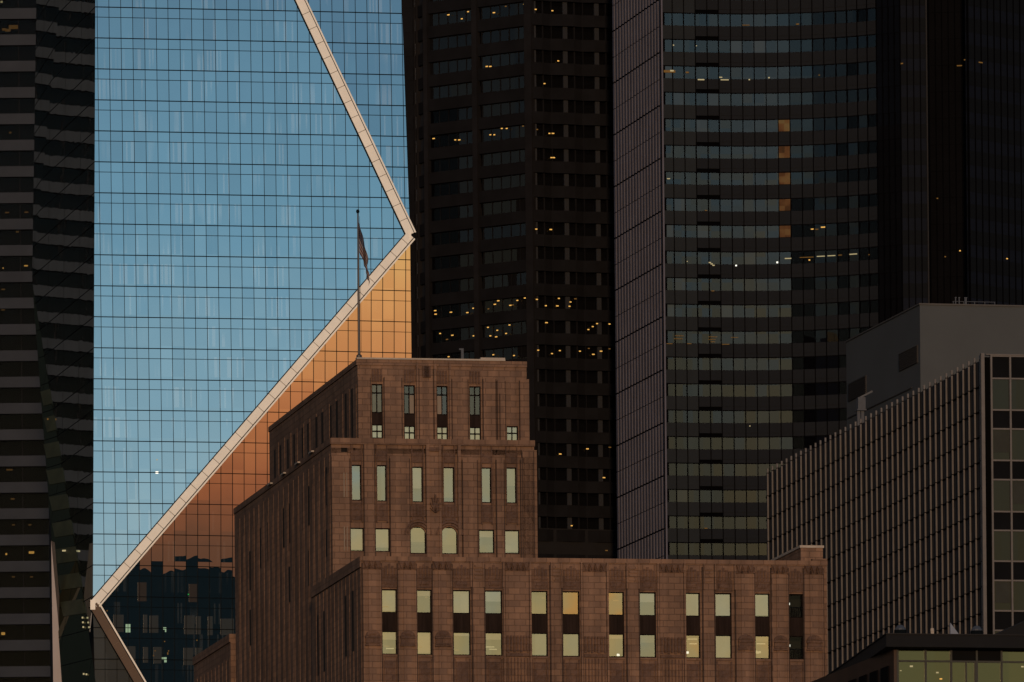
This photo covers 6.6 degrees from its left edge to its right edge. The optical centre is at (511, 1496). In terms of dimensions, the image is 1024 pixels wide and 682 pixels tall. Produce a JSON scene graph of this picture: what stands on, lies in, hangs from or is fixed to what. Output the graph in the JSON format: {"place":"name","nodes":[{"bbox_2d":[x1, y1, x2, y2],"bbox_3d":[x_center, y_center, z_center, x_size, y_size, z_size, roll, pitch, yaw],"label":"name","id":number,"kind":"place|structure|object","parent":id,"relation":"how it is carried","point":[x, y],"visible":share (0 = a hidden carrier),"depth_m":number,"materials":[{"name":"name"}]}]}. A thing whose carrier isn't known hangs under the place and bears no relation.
{"place":"outdoors","nodes":[
{"label":"outdoors","id":0,"kind":"place"},
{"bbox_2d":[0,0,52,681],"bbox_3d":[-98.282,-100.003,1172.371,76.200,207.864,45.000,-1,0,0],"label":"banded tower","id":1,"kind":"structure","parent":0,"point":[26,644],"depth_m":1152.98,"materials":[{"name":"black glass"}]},
{"bbox_2d":[32,0,415,681],"bbox_3d":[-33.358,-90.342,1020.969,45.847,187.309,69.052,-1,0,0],"label":"glass tower","id":2,"kind":"structure","parent":0,"point":[210,176],"depth_m":1004.11,"materials":[{"name":"glass"}]},
{"bbox_2d":[402,0,617,558],"bbox_3d":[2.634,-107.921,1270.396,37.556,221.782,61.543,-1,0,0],"label":"brown tower","id":3,"kind":"structure","parent":0,"point":[509,132],"depth_m":1243.59,"materials":[{"name":"stone"}]},
{"bbox_2d":[430,107,471,123],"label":"window","id":4,"kind":"structure","parent":3,"relation":"in","point":[459,113],"depth_m":1248.68,"materials":[{"name":"black glass"}]},
{"bbox_2d":[430,82,471,98],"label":"window","id":5,"kind":"structure","parent":3,"relation":"in","point":[464,88],"depth_m":1248.68,"materials":[{"name":"black glass"}]},
{"bbox_2d":[430,58,471,74],"bbox_3d":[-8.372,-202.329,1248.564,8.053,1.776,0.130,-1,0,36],"label":"window","id":6,"kind":"structure","parent":3,"relation":"in","point":[461,64],"depth_m":1248.68,"materials":[{"name":"black glass"}]},
{"bbox_2d":[431,131,471,147],"bbox_3d":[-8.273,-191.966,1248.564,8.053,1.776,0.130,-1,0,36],"label":"window","id":7,"kind":"structure","parent":3,"relation":"in","point":[465,137],"depth_m":1248.68,"materials":[{"name":"black glass"}]},
{"bbox_2d":[431,229,472,245],"bbox_3d":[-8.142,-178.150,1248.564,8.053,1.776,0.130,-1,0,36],"label":"window","id":8,"kind":"structure","parent":3,"relation":"in","point":[461,235],"depth_m":1248.68,"materials":[{"name":"black glass"}]},
{"bbox_2d":[431,205,472,220],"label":"window","id":9,"kind":"structure","parent":3,"relation":"in","point":[467,210],"depth_m":1248.68,"materials":[{"name":"black glass"}]},
{"bbox_2d":[431,180,472,196],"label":"window","id":10,"kind":"structure","parent":3,"relation":"in","point":[463,186],"depth_m":1248.68,"materials":[{"name":"black glass"}]},
{"bbox_2d":[431,156,472,171],"bbox_3d":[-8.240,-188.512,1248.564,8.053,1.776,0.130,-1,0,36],"label":"window","id":11,"kind":"structure","parent":3,"relation":"in","point":[459,162],"depth_m":1248.68,"materials":[{"name":"black glass"}]},
{"bbox_2d":[432,254,472,269],"bbox_3d":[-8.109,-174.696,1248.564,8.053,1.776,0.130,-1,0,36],"label":"window","id":12,"kind":"structure","parent":3,"relation":"in","point":[466,259],"depth_m":1248.68,"materials":[{"name":"black glass"}]},
{"bbox_2d":[432,278,473,293],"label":"window","id":13,"kind":"structure","parent":3,"relation":"in","point":[460,284],"depth_m":1248.68,"materials":[{"name":"black glass"}]},
{"bbox_2d":[432,302,473,318],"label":"window","id":14,"kind":"structure","parent":3,"relation":"in","point":[456,309],"depth_m":1248.68,"materials":[{"name":"black glass"}]},
{"bbox_2d":[432,327,473,342],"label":"window","id":15,"kind":"structure","parent":3,"relation":"in","point":[459,333],"depth_m":1248.68,"materials":[{"name":"black glass"}]},
{"bbox_2d":[433,351,473,358],"bbox_3d":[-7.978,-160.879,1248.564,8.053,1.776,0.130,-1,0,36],"label":"window","id":16,"kind":"structure","parent":3,"relation":"in","point":[467,355],"depth_m":1248.38,"materials":[{"name":"black glass"}]},
{"bbox_2d":[481,76,523,92],"bbox_3d":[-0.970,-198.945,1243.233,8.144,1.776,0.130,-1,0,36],"label":"window","id":17,"kind":"structure","parent":3,"relation":"in","point":[511,82],"depth_m":1243.51,"materials":[{"name":"black glass"}]},
{"bbox_2d":[481,51,523,67],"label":"window","id":18,"kind":"structure","parent":3,"relation":"in","point":[516,57],"depth_m":1243.51,"materials":[{"name":"black glass"}]},
{"bbox_2d":[482,100,523,116],"bbox_3d":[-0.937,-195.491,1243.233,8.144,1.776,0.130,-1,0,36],"label":"window","id":19,"kind":"structure","parent":3,"relation":"in","point":[517,106],"depth_m":1243.51,"materials":[{"name":"black glass"}]},
{"bbox_2d":[482,174,524,190],"bbox_3d":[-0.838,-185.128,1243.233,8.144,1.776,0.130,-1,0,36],"label":"window","id":20,"kind":"structure","parent":3,"relation":"in","point":[514,180],"depth_m":1243.51,"materials":[{"name":"black glass"}]},
{"bbox_2d":[482,149,524,165],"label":"window","id":21,"kind":"structure","parent":3,"relation":"in","point":[517,155],"depth_m":1243.51,"materials":[{"name":"black glass"}]},
{"bbox_2d":[482,125,524,141],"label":"window","id":22,"kind":"structure","parent":3,"relation":"in","point":[513,131],"depth_m":1243.51,"materials":[{"name":"black glass"}]},
{"bbox_2d":[483,199,524,214],"bbox_3d":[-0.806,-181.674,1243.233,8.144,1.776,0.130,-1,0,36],"label":"window","id":23,"kind":"structure","parent":3,"relation":"in","point":[518,204],"depth_m":1243.51,"materials":[{"name":"black glass"}]},
{"bbox_2d":[483,223,525,239],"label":"window","id":24,"kind":"structure","parent":3,"relation":"in","point":[515,229],"depth_m":1243.51,"materials":[{"name":"black glass"}]},
{"bbox_2d":[483,248,525,263],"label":"window","id":25,"kind":"structure","parent":3,"relation":"in","point":[517,254],"depth_m":1243.51,"materials":[{"name":"black glass"}]},
{"bbox_2d":[483,272,525,288],"bbox_3d":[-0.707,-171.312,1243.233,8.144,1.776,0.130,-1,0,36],"label":"window","id":26,"kind":"structure","parent":3,"relation":"in","point":[513,279],"depth_m":1243.51,"materials":[{"name":"black glass"}]},
{"bbox_2d":[484,297,525,312],"bbox_3d":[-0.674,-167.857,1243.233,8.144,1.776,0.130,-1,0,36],"label":"window","id":27,"kind":"structure","parent":3,"relation":"in","point":[503,304],"depth_m":1243.51,"materials":[{"name":"black glass"}]},
{"bbox_2d":[484,321,526,337],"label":"window","id":28,"kind":"structure","parent":3,"relation":"in","point":[514,328],"depth_m":1243.51,"materials":[{"name":"black glass"}]},
{"bbox_2d":[484,346,526,359],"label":"window","id":29,"kind":"structure","parent":3,"relation":"in","point":[519,352],"depth_m":1243.20,"materials":[{"name":"black glass"}]},
{"bbox_2d":[429,0,610,529],"bbox_3d":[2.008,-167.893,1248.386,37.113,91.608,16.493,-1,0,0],"label":"windows","id":30,"kind":"structure","parent":3,"relation":"in","point":[515,8],"depth_m":1242.90,"materials":[{"name":"black glass"}]},
{"bbox_2d":[563,149,583,162],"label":"window","id":31,"kind":"structure","parent":3,"relation":"in","point":[565,152],"depth_m":1241.69,"materials":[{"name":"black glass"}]},
{"bbox_2d":[563,125,583,137],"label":"window","id":32,"kind":"structure","parent":3,"relation":"in","point":[565,127],"depth_m":1241.69,"materials":[{"name":"black glass"}]},
{"bbox_2d":[563,100,583,113],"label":"window","id":33,"kind":"structure","parent":3,"relation":"in","point":[565,102],"depth_m":1241.99,"materials":[{"name":"black glass"}]},
{"bbox_2d":[563,174,584,186],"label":"window","id":34,"kind":"structure","parent":3,"relation":"in","point":[565,176],"depth_m":1241.69,"materials":[{"name":"black glass"}]},
{"bbox_2d":[564,223,584,235],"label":"window","id":35,"kind":"structure","parent":3,"relation":"in","point":[566,225],"depth_m":1241.69,"materials":[{"name":"black glass"}]},
{"bbox_2d":[564,199,584,211],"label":"window","id":36,"kind":"structure","parent":3,"relation":"in","point":[566,201],"depth_m":1241.99,"materials":[{"name":"black glass"}]},
{"bbox_2d":[564,248,584,260],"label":"window","id":37,"kind":"structure","parent":3,"relation":"in","point":[566,250],"depth_m":1241.69,"materials":[{"name":"black glass"}]},
{"bbox_2d":[564,272,585,284],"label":"window","id":38,"kind":"structure","parent":3,"relation":"in","point":[566,274],"depth_m":1241.69,"materials":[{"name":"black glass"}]},
{"bbox_2d":[565,297,585,309],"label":"window","id":39,"kind":"structure","parent":3,"relation":"in","point":[567,299],"depth_m":1241.69,"materials":[{"name":"black glass"}]},
{"bbox_2d":[565,321,585,333],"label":"window","id":40,"kind":"structure","parent":3,"relation":"in","point":[567,323],"depth_m":1241.84,"materials":[{"name":"black glass"}]},
{"bbox_2d":[565,346,585,358],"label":"window","id":41,"kind":"structure","parent":3,"relation":"in","point":[567,348],"depth_m":1241.69,"materials":[{"name":"black glass"}]},
{"bbox_2d":[596,273,608,285],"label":"window","id":42,"kind":"structure","parent":3,"relation":"in","point":[598,275],"depth_m":1242.90,"materials":[{"name":"black glass"}]},
{"bbox_2d":[193,348,827,681],"bbox_3d":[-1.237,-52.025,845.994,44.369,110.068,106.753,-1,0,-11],"label":"stone building","id":43,"kind":"structure","parent":0,"point":[385,522],"depth_m":813.14,"materials":[{"name":"stone"}]},
{"bbox_2d":[317,615,318,675],"bbox_3d":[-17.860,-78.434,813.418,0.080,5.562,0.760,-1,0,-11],"label":"slot window","id":44,"kind":"structure","parent":43,"relation":"in","point":[317,615],"depth_m":813.52,"materials":[{"name":"black glass"}]},
{"bbox_2d":[344,596,346,656],"bbox_3d":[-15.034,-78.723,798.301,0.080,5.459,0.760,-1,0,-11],"label":"slot window","id":45,"kind":"structure","parent":43,"relation":"in","point":[345,601],"depth_m":798.18,"materials":[{"name":"black glass"}]},
{"bbox_2d":[351,388,352,437],"bbox_3d":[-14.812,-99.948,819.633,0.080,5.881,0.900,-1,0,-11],"label":"slot window","id":46,"kind":"structure","parent":43,"relation":"in","point":[352,388],"depth_m":819.50,"materials":[{"name":"black glass"}]},
{"bbox_2d":[352,591,353,651],"bbox_3d":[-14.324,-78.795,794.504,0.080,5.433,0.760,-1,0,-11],"label":"slot window","id":47,"kind":"structure","parent":43,"relation":"in","point":[352,591],"depth_m":794.29,"materials":[{"name":"black glass"}]},
{"bbox_2d":[351,528,363,550],"bbox_3d":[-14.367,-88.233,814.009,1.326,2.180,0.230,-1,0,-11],"label":"window","id":48,"kind":"structure","parent":43,"relation":"in","point":[357,534],"depth_m":814.12,"materials":[{"name":"beige glass"}]},
{"bbox_2d":[356,209,361,356],"bbox_3d":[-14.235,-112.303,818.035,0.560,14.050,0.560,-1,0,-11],"label":"flagpole","id":49,"kind":"object","parent":43,"relation":"on","point":[358,285],"visible":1,"depth_m":817.97,"materials":[{"name":"grey metal"}]},
{"bbox_2d":[359,225,369,282],"bbox_3d":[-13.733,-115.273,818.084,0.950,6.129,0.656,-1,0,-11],"label":"flag","id":50,"kind":"object","parent":49,"relation":"hanging from","point":[363,252],"visible":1,"depth_m":817.98,"materials":[{"name":"fabric"}]},
{"bbox_2d":[372,384,381,412],"bbox_3d":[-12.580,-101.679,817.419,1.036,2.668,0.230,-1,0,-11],"label":"window","id":51,"kind":"structure","parent":43,"relation":"in","point":[376,388],"depth_m":817.51,"materials":[{"name":"grey glass"}]},
{"bbox_2d":[372,424,382,437],"bbox_3d":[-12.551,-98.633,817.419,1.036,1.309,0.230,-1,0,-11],"label":"window","id":52,"kind":"structure","parent":43,"relation":"in","point":[377,429],"depth_m":817.51,"materials":[{"name":"beige glass"}]},
{"bbox_2d":[376,528,389,551],"bbox_3d":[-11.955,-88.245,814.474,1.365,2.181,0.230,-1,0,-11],"label":"window","id":53,"kind":"structure","parent":43,"relation":"in","point":[382,534],"depth_m":814.52,"materials":[{"name":"beige glass"}]},
{"bbox_2d":[382,589,396,612],"bbox_3d":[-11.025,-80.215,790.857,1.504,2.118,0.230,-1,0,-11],"label":"window","id":54,"kind":"structure","parent":43,"relation":"in","point":[389,596],"depth_m":791.00,"materials":[{"name":"beige glass"}]},
{"bbox_2d":[383,631,396,654],"bbox_3d":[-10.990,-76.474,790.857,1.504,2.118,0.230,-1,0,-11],"label":"window","id":55,"kind":"structure","parent":43,"relation":"in","point":[387,635],"depth_m":791.00,"materials":[{"name":"beige glass"}]},
{"bbox_2d":[404,385,414,413],"bbox_3d":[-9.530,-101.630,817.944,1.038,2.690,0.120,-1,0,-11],"label":"window","id":56,"kind":"structure","parent":43,"relation":"in","point":[409,386],"depth_m":817.91,"materials":[{"name":"brown metal"}]},
{"bbox_2d":[404,426,414,438],"bbox_3d":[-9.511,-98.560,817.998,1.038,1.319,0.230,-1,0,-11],"label":"window","id":57,"kind":"structure","parent":43,"relation":"in","point":[409,431],"depth_m":818.11,"materials":[{"name":"beige glass"}]},
{"bbox_2d":[413,467,422,501],"bbox_3d":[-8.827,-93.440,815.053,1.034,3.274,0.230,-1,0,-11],"label":"window","id":58,"kind":"structure","parent":43,"relation":"in","point":[417,471],"depth_m":815.11,"materials":[{"name":"beige glass"}]},
{"bbox_2d":[411,527,425,553],"bbox_3d":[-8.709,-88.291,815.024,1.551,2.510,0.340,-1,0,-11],"label":"window","id":59,"kind":"structure","parent":43,"relation":"in","point":[418,534],"depth_m":815.11,"materials":[{"name":"beige glass"}]},
{"bbox_2d":[417,590,431,612],"bbox_3d":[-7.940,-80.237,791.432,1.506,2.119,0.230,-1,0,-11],"label":"window","id":60,"kind":"structure","parent":43,"relation":"in","point":[419,592],"depth_m":791.39,"materials":[{"name":"brown glass"}]},
{"bbox_2d":[418,631,431,654],"bbox_3d":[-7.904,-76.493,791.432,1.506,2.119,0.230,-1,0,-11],"label":"window","id":61,"kind":"structure","parent":43,"relation":"in","point":[424,638],"depth_m":791.58,"materials":[{"name":"beige glass"}]},
{"bbox_2d":[437,427,447,438],"bbox_3d":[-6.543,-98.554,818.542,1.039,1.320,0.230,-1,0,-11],"label":"window","id":62,"kind":"structure","parent":43,"relation":"in","point":[442,432],"depth_m":818.50,"materials":[{"name":"beige glass"}]},
{"bbox_2d":[444,467,453,502],"bbox_3d":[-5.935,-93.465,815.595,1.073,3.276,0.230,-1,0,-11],"label":"window","id":63,"kind":"structure","parent":43,"relation":"in","point":[448,471],"depth_m":815.71,"materials":[{"name":"beige glass"}]},
{"bbox_2d":[442,527,456,553],"bbox_3d":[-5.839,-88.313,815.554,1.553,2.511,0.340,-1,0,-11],"label":"window","id":64,"kind":"structure","parent":43,"relation":"in","point":[449,534],"depth_m":815.71,"materials":[{"name":"beige glass"}]},
{"bbox_2d":[453,590,469,613],"bbox_3d":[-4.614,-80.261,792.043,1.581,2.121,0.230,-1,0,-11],"label":"window","id":65,"kind":"structure","parent":43,"relation":"in","point":[461,598],"depth_m":792.16,"materials":[{"name":"beige glass"}]},
{"bbox_2d":[453,632,469,654],"bbox_3d":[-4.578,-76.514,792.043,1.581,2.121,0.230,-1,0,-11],"label":"window","id":66,"kind":"structure","parent":43,"relation":"in","point":[454,633],"depth_m":792.16,"materials":[{"name":"beige glass"}]},
{"bbox_2d":[469,387,480,415],"bbox_3d":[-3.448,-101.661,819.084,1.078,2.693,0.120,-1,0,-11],"label":"window","id":67,"kind":"structure","parent":43,"relation":"in","point":[474,395],"depth_m":819.10,"materials":[{"name":"grey metal"}]},
{"bbox_2d":[470,427,480,439],"bbox_3d":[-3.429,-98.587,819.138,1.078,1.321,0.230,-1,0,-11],"label":"window","id":68,"kind":"structure","parent":43,"relation":"in","point":[475,432],"depth_m":819.10,"materials":[{"name":"beige glass"}]},
{"bbox_2d":[479,530,493,552],"bbox_3d":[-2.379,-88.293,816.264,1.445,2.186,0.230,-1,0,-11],"label":"window","id":69,"kind":"structure","parent":43,"relation":"in","point":[482,533],"depth_m":816.31,"materials":[{"name":"glass"}]},
{"bbox_2d":[485,591,501,613],"bbox_3d":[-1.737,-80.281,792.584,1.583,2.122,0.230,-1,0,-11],"label":"window","id":70,"kind":"structure","parent":43,"relation":"in","point":[494,596],"depth_m":792.74,"materials":[{"name":"beige glass"}]},
{"bbox_2d":[486,632,501,655],"bbox_3d":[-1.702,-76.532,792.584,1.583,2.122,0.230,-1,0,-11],"label":"window","id":71,"kind":"structure","parent":43,"relation":"in","point":[489,635],"depth_m":792.55,"materials":[{"name":"glass"}]},
{"bbox_2d":[507,468,515,502],"bbox_3d":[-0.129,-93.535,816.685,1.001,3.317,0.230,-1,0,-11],"label":"window","id":72,"kind":"structure","parent":43,"relation":"in","point":[511,472],"depth_m":816.71,"materials":[{"name":"beige glass"}]},
{"bbox_2d":[505,530,518,553],"bbox_3d":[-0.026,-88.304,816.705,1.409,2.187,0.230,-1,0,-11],"label":"window","id":73,"kind":"structure","parent":43,"relation":"in","point":[511,536],"depth_m":816.71,"materials":[{"name":"beige glass"}]},
{"bbox_2d":[507,426,517,439],"bbox_3d":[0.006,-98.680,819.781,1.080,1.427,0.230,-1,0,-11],"label":"window","id":74,"kind":"structure","parent":43,"relation":"in","point":[512,431],"depth_m":819.90,"materials":[{"name":"beige glass"}]},
{"bbox_2d":[532,633,547,655],"bbox_3d":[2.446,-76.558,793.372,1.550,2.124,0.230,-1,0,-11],"label":"window","id":75,"kind":"structure","parent":43,"relation":"in","point":[539,640],"depth_m":793.52,"materials":[{"name":"beige glass"}]},
{"bbox_2d":[563,633,578,656],"bbox_3d":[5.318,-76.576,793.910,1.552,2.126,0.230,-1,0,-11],"label":"window","id":76,"kind":"structure","parent":43,"relation":"in","point":[570,640],"depth_m":793.90,"materials":[{"name":"beige glass"}]},
{"bbox_2d":[609,634,623,656],"bbox_3d":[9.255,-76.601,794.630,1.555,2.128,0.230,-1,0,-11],"label":"window","id":77,"kind":"structure","parent":43,"relation":"in","point":[611,636],"depth_m":794.68,"materials":[{"name":"glass"}]},
{"bbox_2d":[640,592,654,615],"bbox_3d":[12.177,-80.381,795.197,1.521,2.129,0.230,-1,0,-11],"label":"window","id":78,"kind":"structure","parent":43,"relation":"in","point":[644,596],"depth_m":795.26,"materials":[{"name":"glass"}]},
{"bbox_2d":[640,634,655,657],"bbox_3d":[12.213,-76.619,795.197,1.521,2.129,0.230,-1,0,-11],"label":"window","id":79,"kind":"structure","parent":43,"relation":"in","point":[644,638],"depth_m":795.26,"materials":[{"name":"glass"}]},
{"bbox_2d":[686,593,699,616],"bbox_3d":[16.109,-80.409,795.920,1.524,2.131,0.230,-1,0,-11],"label":"window","id":80,"kind":"structure","parent":43,"relation":"in","point":[692,599],"depth_m":796.04,"materials":[{"name":"beige glass"}]},
{"bbox_2d":[715,593,730,616],"bbox_3d":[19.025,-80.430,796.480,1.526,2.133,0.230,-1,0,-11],"label":"window","id":81,"kind":"structure","parent":43,"relation":"in","point":[723,600],"depth_m":796.62,"materials":[{"name":"beige glass"}]},
{"bbox_2d":[716,635,730,657],"bbox_3d":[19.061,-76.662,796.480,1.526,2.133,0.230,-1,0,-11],"label":"window","id":82,"kind":"structure","parent":43,"relation":"in","point":[723,642],"depth_m":796.62,"materials":[{"name":"beige glass"}]},
{"bbox_2d":[755,594,768,616],"bbox_3d":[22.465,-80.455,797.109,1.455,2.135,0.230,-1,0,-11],"label":"window","id":83,"kind":"structure","parent":43,"relation":"in","point":[761,600],"depth_m":797.21,"materials":[{"name":"beige glass"}]},
{"bbox_2d":[756,635,769,658],"bbox_3d":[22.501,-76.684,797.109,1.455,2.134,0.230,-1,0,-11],"label":"window","id":84,"kind":"structure","parent":43,"relation":"in","point":[763,638],"depth_m":797.21,"materials":[{"name":"beige glass"}]},
{"bbox_2d":[612,0,1023,559],"bbox_3d":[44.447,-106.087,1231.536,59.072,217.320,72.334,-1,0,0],"label":"curved tower","id":85,"kind":"structure","parent":0,"point":[804,190],"depth_m":1201.38,"materials":[{"name":"glass"}]},
{"bbox_2d":[811,633,1023,681],"bbox_3d":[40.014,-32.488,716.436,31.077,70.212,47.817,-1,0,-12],"label":"building","id":86,"kind":"structure","parent":0,"point":[904,657],"depth_m":692.75,"materials":[{"name":"black glass"}]},
{"bbox_2d":[880,666,888,681],"bbox_3d":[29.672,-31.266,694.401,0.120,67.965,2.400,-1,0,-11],"label":"dark window","id":87,"kind":"structure","parent":86,"relation":"in","point":[884,671],"depth_m":693.98,"materials":[{"name":"black glass"}]},
{"bbox_2d":[899,650,923,659],"bbox_3d":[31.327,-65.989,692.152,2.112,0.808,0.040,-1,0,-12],"label":"window","id":88,"kind":"structure","parent":86,"relation":"in","point":[903,654],"depth_m":692.12,"materials":[{"name":"green glass"}]},
{"bbox_2d":[899,662,924,681],"bbox_3d":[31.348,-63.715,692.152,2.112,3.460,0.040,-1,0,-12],"label":"window","id":89,"kind":"structure","parent":86,"relation":"in","point":[916,673],"depth_m":692.12,"materials":[{"name":"green glass"}]},
{"bbox_2d":[927,650,949,659],"bbox_3d":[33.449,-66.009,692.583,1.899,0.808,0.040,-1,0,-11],"label":"window","id":90,"kind":"structure","parent":86,"relation":"in","point":[931,654],"depth_m":692.62,"materials":[{"name":"green glass"}]},
{"bbox_2d":[927,662,949,681],"bbox_3d":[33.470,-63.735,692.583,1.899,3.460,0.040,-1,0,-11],"label":"window","id":91,"kind":"structure","parent":86,"relation":"in","point":[943,668],"depth_m":692.62,"materials":[{"name":"green glass"}]},
{"bbox_2d":[952,662,973,681],"bbox_3d":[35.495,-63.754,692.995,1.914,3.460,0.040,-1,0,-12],"label":"window","id":92,"kind":"structure","parent":86,"relation":"in","point":[958,668],"depth_m":692.96,"materials":[{"name":"green glass"}]},
{"bbox_2d":[952,650,975,660],"bbox_3d":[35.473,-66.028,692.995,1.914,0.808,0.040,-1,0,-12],"label":"window","id":93,"kind":"structure","parent":86,"relation":"in","point":[958,655],"depth_m":692.96,"materials":[{"name":"glass"}]},
{"bbox_2d":[978,651,999,660],"bbox_3d":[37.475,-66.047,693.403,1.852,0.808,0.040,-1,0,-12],"label":"window","id":94,"kind":"structure","parent":86,"relation":"in","point":[982,655],"depth_m":693.39,"materials":[{"name":"glass"}]},
{"bbox_2d":[978,663,1000,681],"bbox_3d":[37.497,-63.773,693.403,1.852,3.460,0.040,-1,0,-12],"label":"window","id":95,"kind":"structure","parent":86,"relation":"in","point":[987,672],"depth_m":693.47,"materials":[{"name":"green glass"}]},
{"bbox_2d":[996,621,1023,634],"bbox_3d":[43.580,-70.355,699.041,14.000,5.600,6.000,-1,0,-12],"label":"roof hood","id":96,"kind":"object","parent":86,"relation":"on","point":[1018,628],"visible":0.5,"depth_m":695.23,"materials":[{"name":"grey metal"}]},
{"bbox_2d":[1003,651,1023,660],"bbox_3d":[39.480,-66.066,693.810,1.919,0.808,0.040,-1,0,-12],"label":"window","id":97,"kind":"structure","parent":86,"relation":"in","point":[1007,655],"depth_m":693.81,"materials":[{"name":"green glass"}]},
{"bbox_2d":[1003,663,1023,681],"bbox_3d":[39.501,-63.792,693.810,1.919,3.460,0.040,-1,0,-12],"label":"window","id":98,"kind":"structure","parent":86,"relation":"in","point":[1012,672],"depth_m":693.81,"materials":[{"name":"green glass"}]},
{"label":"ground","id":99,"kind":"structure","parent":0,"visible":0},
{"bbox_2d":[765,353,1023,673],"bbox_3d":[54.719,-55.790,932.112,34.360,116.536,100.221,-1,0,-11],"label":"ribbed building","id":100,"kind":"structure","parent":99,"relation":"on","point":[908,513],"depth_m":906.52,"materials":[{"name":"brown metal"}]},
{"bbox_2d":[855,391,872,425],"bbox_3d":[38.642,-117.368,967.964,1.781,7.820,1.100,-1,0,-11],"label":"exhaust stack","id":101,"kind":"object","parent":100,"relation":"on","point":[860,405],"visible":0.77,"depth_m":967.60,"materials":[{"name":"metal"}]},
{"bbox_2d":[845,303,1023,430],"bbox_3d":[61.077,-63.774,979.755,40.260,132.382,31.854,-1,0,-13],"label":"concrete block","id":102,"kind":"structure","parent":100,"relation":"on","point":[914,348],"depth_m":962.25,"materials":[{"name":"grey concrete"}]},
{"bbox_2d":[992,379,1008,408],"bbox_3d":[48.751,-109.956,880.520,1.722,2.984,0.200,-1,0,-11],"label":"window","id":103,"kind":"structure","parent":100,"relation":"in","point":[1000,387],"depth_m":880.49,"materials":[{"name":"grey glass"}]},
{"bbox_2d":[993,430,1009,459],"bbox_3d":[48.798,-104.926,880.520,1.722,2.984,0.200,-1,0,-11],"label":"window","id":104,"kind":"structure","parent":100,"relation":"in","point":[996,455],"depth_m":880.49,"materials":[{"name":"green glass"}]},
{"bbox_2d":[993,481,1009,510],"bbox_3d":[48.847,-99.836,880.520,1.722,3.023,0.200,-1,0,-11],"label":"window","id":105,"kind":"structure","parent":100,"relation":"in","point":[1001,489],"depth_m":880.49,"materials":[{"name":"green glass"}]},
{"bbox_2d":[994,531,1010,559],"bbox_3d":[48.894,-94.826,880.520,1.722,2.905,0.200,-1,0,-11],"label":"window","id":106,"kind":"structure","parent":100,"relation":"in","point":[1002,547],"depth_m":880.49,"materials":[{"name":"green glass"}]},
{"bbox_2d":[994,581,1010,609],"bbox_3d":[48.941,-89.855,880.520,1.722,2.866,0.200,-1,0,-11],"label":"window","id":107,"kind":"structure","parent":100,"relation":"in","point":[998,606],"depth_m":880.49,"materials":[{"name":"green glass"}]},
{"bbox_2d":[1011,380,1023,408],"bbox_3d":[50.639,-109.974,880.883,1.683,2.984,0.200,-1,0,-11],"label":"window","id":108,"kind":"structure","parent":100,"relation":"in","point":[1017,386],"depth_m":880.70,"materials":[{"name":"grey glass"}]},
{"bbox_2d":[1012,430,1023,459],"bbox_3d":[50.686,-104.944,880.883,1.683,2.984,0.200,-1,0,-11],"label":"window","id":109,"kind":"structure","parent":100,"relation":"in","point":[1017,435],"depth_m":880.70,"materials":[{"name":"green glass"}]},
{"bbox_2d":[1012,481,1023,510],"bbox_3d":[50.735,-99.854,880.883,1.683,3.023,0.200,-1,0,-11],"label":"window","id":110,"kind":"structure","parent":100,"relation":"in","point":[1016,507],"depth_m":880.70,"materials":[{"name":"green glass"}]},
{"bbox_2d":[1013,532,1023,560],"bbox_3d":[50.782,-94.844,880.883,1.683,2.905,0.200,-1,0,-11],"label":"window","id":111,"kind":"structure","parent":100,"relation":"in","point":[1018,537],"depth_m":880.70,"materials":[{"name":"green glass"}]},
{"bbox_2d":[1013,582,1023,609],"bbox_3d":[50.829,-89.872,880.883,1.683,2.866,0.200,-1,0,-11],"label":"window","id":112,"kind":"structure","parent":100,"relation":"in","point":[1018,587],"depth_m":880.70,"materials":[{"name":"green glass"}]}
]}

